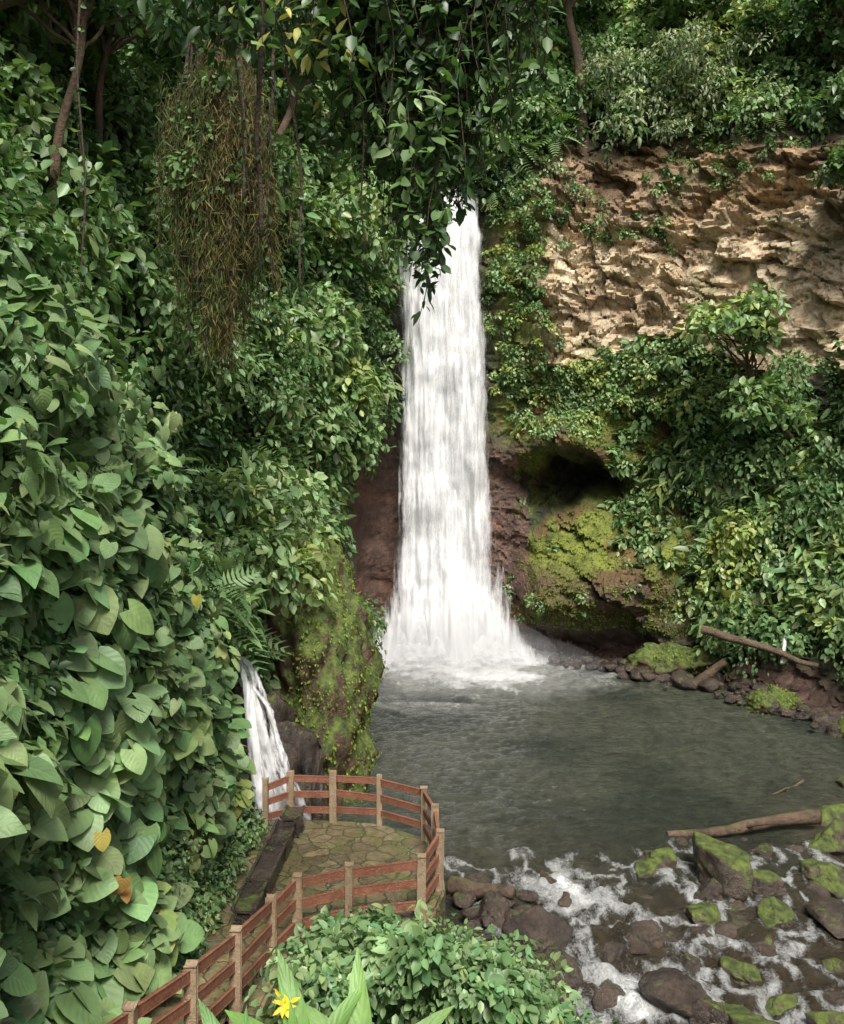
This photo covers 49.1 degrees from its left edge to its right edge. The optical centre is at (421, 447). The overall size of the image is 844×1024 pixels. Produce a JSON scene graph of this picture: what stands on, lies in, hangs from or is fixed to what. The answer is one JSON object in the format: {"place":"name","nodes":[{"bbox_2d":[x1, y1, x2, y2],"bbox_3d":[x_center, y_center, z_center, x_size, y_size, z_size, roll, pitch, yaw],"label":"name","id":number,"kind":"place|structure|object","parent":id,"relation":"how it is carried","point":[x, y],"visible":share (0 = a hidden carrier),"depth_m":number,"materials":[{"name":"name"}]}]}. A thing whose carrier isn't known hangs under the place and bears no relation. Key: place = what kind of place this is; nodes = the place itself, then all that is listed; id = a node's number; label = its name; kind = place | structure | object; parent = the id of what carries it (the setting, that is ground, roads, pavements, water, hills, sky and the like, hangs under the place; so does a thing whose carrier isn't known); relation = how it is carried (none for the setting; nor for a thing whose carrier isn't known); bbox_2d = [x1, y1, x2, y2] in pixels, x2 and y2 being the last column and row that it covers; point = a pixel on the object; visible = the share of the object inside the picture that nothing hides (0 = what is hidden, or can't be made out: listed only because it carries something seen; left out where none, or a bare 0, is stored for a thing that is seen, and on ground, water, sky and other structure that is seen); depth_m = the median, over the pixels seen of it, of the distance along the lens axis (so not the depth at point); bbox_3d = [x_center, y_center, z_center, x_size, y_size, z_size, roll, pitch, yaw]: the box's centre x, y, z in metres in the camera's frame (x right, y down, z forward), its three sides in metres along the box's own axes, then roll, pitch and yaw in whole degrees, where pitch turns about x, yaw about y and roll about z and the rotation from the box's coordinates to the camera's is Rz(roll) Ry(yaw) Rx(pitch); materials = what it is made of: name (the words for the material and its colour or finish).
{"place":"outdoors","nodes":[
{"label":"outdoors","id":0,"kind":"place"},
{"bbox_2d":[240,818,458,1023],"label":"ground","id":1,"kind":"structure","parent":0,"point":[270,1014],"depth_m":14.72,"materials":[{"name":"brown soil"}]},
{"bbox_2d":[143,985,249,1023],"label":"stone steps","id":2,"kind":"structure","parent":1,"relation":"on","point":[167,1005],"depth_m":13.86,"materials":[{"name":"stone"}]},
{"bbox_2d":[198,998,310,1023],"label":"banana plant","id":3,"kind":"object","parent":1,"relation":"on","point":[207,1016],"visible":0.74,"depth_m":8.62,"materials":[{"name":"green plant"}]},
{"bbox_2d":[232,682,295,812],"bbox_3d":[-4.500,9.550,24.706,2.149,6.689,3.912,0,0,0],"label":"cascade ledge rock","id":4,"kind":"object","parent":1,"relation":"on","point":[279,705],"visible":0.1,"depth_m":24.24,"materials":[{"name":"stone"}]},
{"bbox_2d":[239,656,310,819],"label":"side cascade","id":5,"kind":"object","parent":1,"relation":"on","point":[260,747],"visible":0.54,"depth_m":22.14,"materials":[{"name":"liquid"}]},
{"bbox_2d":[251,720,329,820],"bbox_3d":[-3.508,9.722,23.791,1.746,5.472,2.306,0,0,25],"label":"cascade ledge rock","id":6,"kind":"object","parent":1,"relation":"on","point":[302,747],"visible":0.13,"depth_m":23.47,"materials":[{"name":"stone"}]},
{"bbox_2d":[225,949,366,1023],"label":"banana plant","id":7,"kind":"object","parent":1,"relation":"on","point":[298,1013],"visible":1,"depth_m":8.31,"materials":[{"name":"green plant"}]},
{"bbox_2d":[272,988,299,1017],"bbox_3d":[-1.225,5.417,8.187,0.245,1.170,0.205,0,0,39],"label":"yellow flower","id":8,"kind":"object","parent":7,"relation":"attached to","point":[284,1008],"visible":0.9,"depth_m":8.19,"materials":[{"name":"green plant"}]},
{"bbox_2d":[182,805,444,1023],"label":"viewing platform","id":9,"kind":"structure","parent":1,"relation":"on","point":[292,842],"depth_m":18.80,"materials":[{"name":"stone"}]},
{"bbox_2d":[107,770,444,1023],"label":"wooden railing","id":10,"kind":"object","parent":9,"relation":"on","point":[186,1008],"visible":0.89,"depth_m":16.56,"materials":[{"name":"paint"}]},
{"bbox_2d":[243,538,384,805],"bbox_3d":[-3.566,8.321,29.551,5.282,10.926,5.194,0,0,28],"label":"mossy rock","id":11,"kind":"object","parent":1,"relation":"on","point":[339,724],"visible":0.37,"depth_m":27.39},
{"bbox_2d":[305,948,454,1023],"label":"banana plant","id":12,"kind":"object","parent":1,"relation":"on","point":[361,1013],"visible":0.82,"depth_m":8.46,"materials":[{"name":"green plant"}]},
{"bbox_2d":[244,898,618,1023],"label":"foreground shrub","id":13,"kind":"object","parent":1,"relation":"on","point":[415,970],"visible":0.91,"depth_m":9.81,"materials":[{"name":"green plant"}]},
{"bbox_2d":[452,655,843,1022],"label":"river stones","id":14,"kind":"object","parent":1,"relation":"on","point":[820,717],"visible":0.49,"depth_m":34.65,"materials":[{"name":"stone"}]},
{"bbox_2d":[692,658,727,687],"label":"driftwood log","id":15,"kind":"object","parent":14,"relation":"on","point":[713,670],"visible":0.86,"depth_m":40.09,"materials":[{"name":"brown wood"}]},
{"bbox_2d":[0,0,843,711],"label":"gorge cliff terrain","id":16,"kind":"structure","parent":0,"point":[732,238],"depth_m":47.11,"materials":[{"name":"brown stone"}]},
{"bbox_2d":[2,0,180,214],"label":"forest tree","id":17,"kind":"object","parent":16,"relation":"on","point":[95,11],"visible":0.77,"depth_m":20.70,"materials":[{"name":"brown plant"}]},
{"bbox_2d":[29,0,222,266],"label":"forest tree","id":18,"kind":"object","parent":16,"relation":"on","point":[108,48],"visible":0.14,"depth_m":25.23,"materials":[{"name":"green plant"}]},
{"bbox_2d":[0,231,255,1023],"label":"broad leaf plants","id":19,"kind":"object","parent":16,"relation":"on","point":[141,934],"visible":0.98,"depth_m":12.13,"materials":[{"name":"green plant"}]},
{"bbox_2d":[0,287,269,1023],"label":"bank undergrowth","id":20,"kind":"object","parent":16,"relation":"on","point":[213,883],"visible":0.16,"depth_m":13.91,"materials":[{"name":"green plant"}]},
{"bbox_2d":[124,0,315,241],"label":"forest tree","id":21,"kind":"object","parent":16,"relation":"on","point":[153,54],"visible":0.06,"depth_m":30.43,"materials":[{"name":"green plant"}]},
{"bbox_2d":[144,1,329,383],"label":"hanging moss curtain","id":22,"kind":"object","parent":16,"relation":"hanging from","point":[222,252],"visible":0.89,"depth_m":19.08,"materials":[{"name":"green plant"}]},
{"bbox_2d":[187,469,294,643],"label":"overhanging plants","id":23,"kind":"object","parent":16,"relation":"attached to","point":[256,607],"visible":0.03,"depth_m":25.44,"materials":[{"name":"green plant"}]},
{"bbox_2d":[0,0,566,325],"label":"overhanging tree","id":24,"kind":"object","parent":16,"relation":"on","point":[423,101],"visible":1,"depth_m":8.90,"materials":[{"name":"green plant"}]},
{"bbox_2d":[254,0,399,141],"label":"forest tree","id":25,"kind":"object","parent":16,"relation":"on","point":[286,121],"visible":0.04,"depth_m":37.39,"materials":[{"name":"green plant"}]},
{"bbox_2d":[44,0,616,356],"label":"hanging vines","id":26,"kind":"object","parent":16,"relation":"attached to","point":[85,179],"visible":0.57,"depth_m":15.01,"materials":[{"name":"brown plant"}]},
{"bbox_2d":[327,61,396,159],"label":"forest tree","id":27,"kind":"object","parent":16,"relation":"on","point":[334,79],"depth_m":45.27,"materials":[{"name":"green plant"}]},
{"bbox_2d":[0,0,843,699],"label":"gorge wall foliage","id":28,"kind":"object","parent":16,"relation":"on","point":[326,374],"visible":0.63,"depth_m":39.50,"materials":[{"name":"green plant"}]},
{"bbox_2d":[278,336,843,803],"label":"moss cover","id":29,"kind":"object","parent":16,"relation":"on","point":[622,610],"visible":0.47,"depth_m":43.82,"materials":[{"name":"green plant"}]},
{"bbox_2d":[542,0,598,162],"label":"forest tree","id":30,"kind":"object","parent":16,"relation":"on","point":[575,44],"visible":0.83,"depth_m":49.23,"materials":[{"name":"brown plant"}]},
{"bbox_2d":[620,0,727,40],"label":"forest tree","id":31,"kind":"object","parent":16,"relation":"on","point":[677,12],"visible":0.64,"depth_m":49.22,"materials":[{"name":"green plant"}]},
{"bbox_2d":[671,278,791,427],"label":"broadleaf tree","id":32,"kind":"object","parent":16,"relation":"on","point":[750,318],"visible":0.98,"depth_m":40.57,"materials":[{"name":"green plant"}]},
{"bbox_2d":[701,625,818,667],"bbox_3d":[14.121,8.301,38.796,4.810,1.194,0.551,0,0,35],"label":"fallen log","id":33,"kind":"object","parent":16,"relation":"on","point":[717,633],"visible":1,"depth_m":38.89,"materials":[{"name":"brown wood"}]},
{"bbox_2d":[715,371,817,448],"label":"broadleaf tree","id":34,"kind":"object","parent":16,"relation":"on","point":[755,403],"visible":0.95,"depth_m":40.71,"materials":[{"name":"green plant"}]},
{"bbox_2d":[781,629,789,662],"bbox_3d":[15.109,8.249,38.551,0.610,1.282,1.107,0,0,45],"label":"bank trickle","id":35,"kind":"object","parent":16,"relation":"attached to","point":[784,647],"visible":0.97,"depth_m":38.38,"materials":[{"name":"liquid"}]},
{"bbox_2d":[738,0,843,71],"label":"forest tree","id":36,"kind":"object","parent":16,"relation":"on","point":[795,29],"visible":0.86,"depth_m":45.38,"materials":[{"name":"green plant"}]},
{"bbox_2d":[760,661,843,685],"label":"shore plants","id":37,"kind":"object","parent":16,"relation":"on","point":[837,676],"visible":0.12,"depth_m":36.70,"materials":[{"name":"green plant"}]},
{"bbox_2d":[806,137,843,198],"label":"forest tree","id":38,"kind":"object","parent":16,"relation":"on","point":[835,168],"visible":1,"depth_m":41.00,"materials":[{"name":"green plant"}]},
{"bbox_2d":[831,340,843,358],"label":"forest tree","id":39,"kind":"object","parent":16,"relation":"on","point":[837,344],"visible":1,"depth_m":40.26,"materials":[{"name":"green plant"}]},
{"bbox_2d":[376,188,584,678],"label":"waterfall","id":40,"kind":"structure","parent":0,"point":[449,614],"depth_m":46.22,"materials":[{"name":"liquid"}]},
{"bbox_2d":[337,642,843,1023],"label":"river pool water","id":41,"kind":"structure","parent":0,"point":[585,787],"depth_m":27.84,"materials":[{"name":"grey liquid"}]},
{"bbox_2d":[463,874,491,882],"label":"river boulder","id":42,"kind":"object","parent":41,"relation":"in","point":[479,878],"visible":0.19,"depth_m":22.22,"materials":[{"name":"stone"}]},
{"bbox_2d":[448,875,515,898],"bbox_3d":[1.381,10.308,21.525,1.604,0.461,0.400,0,0,29],"label":"driftwood log","id":43,"kind":"object","parent":41,"relation":"on","point":[462,884],"visible":0.84,"depth_m":21.45,"materials":[{"name":"beige wood"}]},
{"bbox_2d":[478,889,510,928],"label":"river boulder","id":44,"kind":"object","parent":41,"relation":"in","point":[494,904],"visible":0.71,"depth_m":20.74,"materials":[{"name":"stone"}]},
{"bbox_2d":[500,905,573,956],"bbox_3d":[2.441,10.533,19.624,1.710,1.427,1.286,0,0,0],"label":"river boulder","id":45,"kind":"object","parent":41,"relation":"in","point":[545,927],"visible":0.5,"depth_m":19.54,"materials":[{"name":"stone"}]},
{"bbox_2d":[540,871,556,883],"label":"river boulder","id":46,"kind":"object","parent":41,"relation":"in","point":[550,879],"visible":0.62,"depth_m":22.39,"materials":[{"name":"stone"}]},
{"bbox_2d":[542,949,582,1003],"bbox_3d":[2.586,10.582,18.118,0.925,1.062,1.451,0,0,31],"label":"river boulder","id":47,"kind":"object","parent":41,"relation":"in","point":[572,962],"visible":0.27,"depth_m":18.17,"materials":[{"name":"stone"}]},
{"bbox_2d":[558,891,571,906],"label":"river boulder","id":48,"kind":"object","parent":41,"relation":"in","point":[565,900],"visible":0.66,"depth_m":21.46,"materials":[{"name":"stone"}]},
{"bbox_2d":[592,979,625,1011],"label":"river boulder","id":49,"kind":"object","parent":41,"relation":"in","point":[607,994],"visible":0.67,"depth_m":17.87,"materials":[{"name":"stone"}]},
{"bbox_2d":[593,941,625,970],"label":"river boulder","id":50,"kind":"object","parent":41,"relation":"in","point":[612,953],"visible":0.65,"depth_m":19.33,"materials":[{"name":"stone"}]},
{"bbox_2d":[624,931,649,954],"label":"river boulder","id":51,"kind":"object","parent":41,"relation":"in","point":[638,946],"visible":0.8,"depth_m":19.63,"materials":[{"name":"stone"}]},
{"bbox_2d":[630,919,660,939],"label":"river boulder","id":52,"kind":"object","parent":41,"relation":"in","point":[645,929],"visible":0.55,"depth_m":20.21,"materials":[{"name":"stone"}]},
{"bbox_2d":[634,858,659,877],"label":"river boulder","id":53,"kind":"object","parent":41,"relation":"in","point":[647,867],"visible":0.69,"depth_m":22.86,"materials":[{"name":"plant"}]},
{"bbox_2d":[643,847,676,867],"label":"river boulder","id":54,"kind":"object","parent":41,"relation":"in","point":[665,857],"visible":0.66,"depth_m":23.27,"materials":[{"name":"plant"}]},
{"bbox_2d":[627,642,716,675],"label":"mossy rock","id":55,"kind":"object","parent":41,"relation":"in","point":[661,667],"visible":0.6,"depth_m":42.19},
{"bbox_2d":[638,967,711,1017],"bbox_3d":[4.895,10.581,17.799,1.394,0.928,0.868,0,0,28],"label":"river boulder","id":56,"kind":"object","parent":41,"relation":"in","point":[667,990],"visible":0.76,"depth_m":17.62,"materials":[{"name":"stone"}]},
{"bbox_2d":[675,838,687,844],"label":"river boulder","id":57,"kind":"object","parent":41,"relation":"in","point":[681,841],"visible":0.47,"depth_m":24.53,"materials":[{"name":"stone"}]},
{"bbox_2d":[668,953,702,971],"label":"river boulder","id":58,"kind":"object","parent":41,"relation":"in","point":[690,962],"visible":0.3,"depth_m":18.98,"materials":[{"name":"stone"}]},
{"bbox_2d":[690,926,713,936],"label":"river boulder","id":59,"kind":"object","parent":41,"relation":"in","point":[700,929],"visible":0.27,"depth_m":20.02,"materials":[{"name":"stone"}]},
{"bbox_2d":[685,902,720,925],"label":"river boulder","id":60,"kind":"object","parent":41,"relation":"in","point":[705,913],"visible":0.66,"depth_m":20.57,"materials":[{"name":"plant"}]},
{"bbox_2d":[693,877,722,900],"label":"river boulder","id":61,"kind":"object","parent":41,"relation":"in","point":[709,888],"visible":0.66,"depth_m":21.70,"materials":[{"name":"stone"}]},
{"bbox_2d":[688,998,728,1023],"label":"river boulder","id":62,"kind":"object","parent":41,"relation":"in","point":[708,1011],"visible":0.81,"depth_m":17.16,"materials":[{"name":"stone"}]},
{"bbox_2d":[692,831,754,900],"bbox_3d":[7.316,10.354,22.521,1.228,1.458,1.996,0,0,0],"label":"river boulder","id":63,"kind":"object","parent":41,"relation":"in","point":[727,867],"visible":0.89,"depth_m":21.98,"materials":[{"name":"stone"}]},
{"bbox_2d":[718,956,761,986],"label":"river boulder","id":64,"kind":"object","parent":41,"relation":"in","point":[742,974],"visible":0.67,"depth_m":18.73,"materials":[{"name":"plant"}]},
{"bbox_2d":[666,809,821,836],"bbox_3d":[8.789,10.233,24.913,4.338,0.620,0.800,0,0,-9],"label":"fallen log","id":65,"kind":"object","parent":41,"relation":"on","point":[808,817],"visible":0.94,"depth_m":25.08,"materials":[{"name":"brown wood"}]},
{"bbox_2d":[722,1003,779,1023],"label":"river boulder","id":66,"kind":"object","parent":41,"relation":"in","point":[738,1014],"visible":0.87,"depth_m":16.75,"materials":[{"name":"stone"}]},
{"bbox_2d":[744,933,776,956],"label":"river boulder","id":67,"kind":"object","parent":41,"relation":"in","point":[764,945],"visible":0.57,"depth_m":19.58,"materials":[{"name":"stone"}]},
{"bbox_2d":[750,844,773,857],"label":"river boulder","id":68,"kind":"object","parent":41,"relation":"in","point":[764,850],"visible":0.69,"depth_m":23.96,"materials":[{"name":"stone"}]},
{"bbox_2d":[751,869,786,896],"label":"river boulder","id":69,"kind":"object","parent":41,"relation":"in","point":[766,883],"visible":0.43,"depth_m":21.82,"materials":[{"name":"stone"}]},
{"bbox_2d":[745,683,803,713],"bbox_3d":[14.268,10.317,37.299,2.808,1.424,1.643,0,0,-16],"label":"mossy rock","id":70,"kind":"object","parent":41,"relation":"in","point":[768,702],"visible":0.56,"depth_m":36.89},
{"bbox_2d":[757,896,795,927],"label":"river boulder","id":71,"kind":"object","parent":41,"relation":"in","point":[773,912],"visible":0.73,"depth_m":20.82,"materials":[{"name":"plant"}]},
{"bbox_2d":[765,994,797,1015],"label":"river boulder","id":72,"kind":"object","parent":41,"relation":"in","point":[777,1005],"visible":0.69,"depth_m":17.71,"materials":[{"name":"plant"}]},
{"bbox_2d":[771,779,804,794],"bbox_3d":[11.251,10.441,28.408,1.541,0.216,0.163,0,0,-34],"label":"driftwood branch","id":73,"kind":"object","parent":41,"relation":"on","point":[798,783],"visible":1,"depth_m":28.56,"materials":[{"name":"brown wood"}]},
{"bbox_2d":[799,858,843,899],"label":"river boulder","id":74,"kind":"object","parent":41,"relation":"in","point":[829,877],"visible":0.75,"depth_m":22.37,"materials":[{"name":"plant"}]},
{"bbox_2d":[805,1010,843,1023],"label":"river boulder","id":75,"kind":"object","parent":41,"relation":"in","point":[826,1017],"visible":1,"depth_m":16.98,"materials":[{"name":"stone"}]},
{"bbox_2d":[806,897,843,939],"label":"river boulder","id":76,"kind":"object","parent":41,"relation":"in","point":[827,913],"visible":0.94,"depth_m":20.57,"materials":[{"name":"stone"}]},
{"bbox_2d":[808,820,843,854],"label":"river boulder","id":77,"kind":"object","parent":41,"relation":"in","point":[829,838],"visible":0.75,"depth_m":24.09,"materials":[{"name":"plant"}]},
{"bbox_2d":[819,803,843,825],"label":"river boulder","id":78,"kind":"object","parent":41,"relation":"in","point":[830,813],"visible":0.48,"depth_m":25.79,"materials":[{"name":"plant"}]},
{"bbox_2d":[822,958,843,972],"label":"river boulder","id":79,"kind":"object","parent":41,"relation":"in","point":[834,965],"visible":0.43,"depth_m":18.90,"materials":[{"name":"plant"}]},
{"bbox_2d":[823,987,843,1005],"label":"river boulder","id":80,"kind":"object","parent":41,"relation":"in","point":[836,996],"visible":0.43,"depth_m":17.89,"materials":[{"name":"stone"}]},
{"bbox_2d":[831,718,843,737],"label":"mossy rock","id":81,"kind":"object","parent":41,"relation":"in","point":[841,735],"visible":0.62,"depth_m":33.50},
{"bbox_2d":[835,776,843,788],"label":"river boulder","id":82,"kind":"object","parent":41,"relation":"in","point":[840,781],"visible":0.94,"depth_m":28.67,"materials":[{"name":"stone"}]}
]}

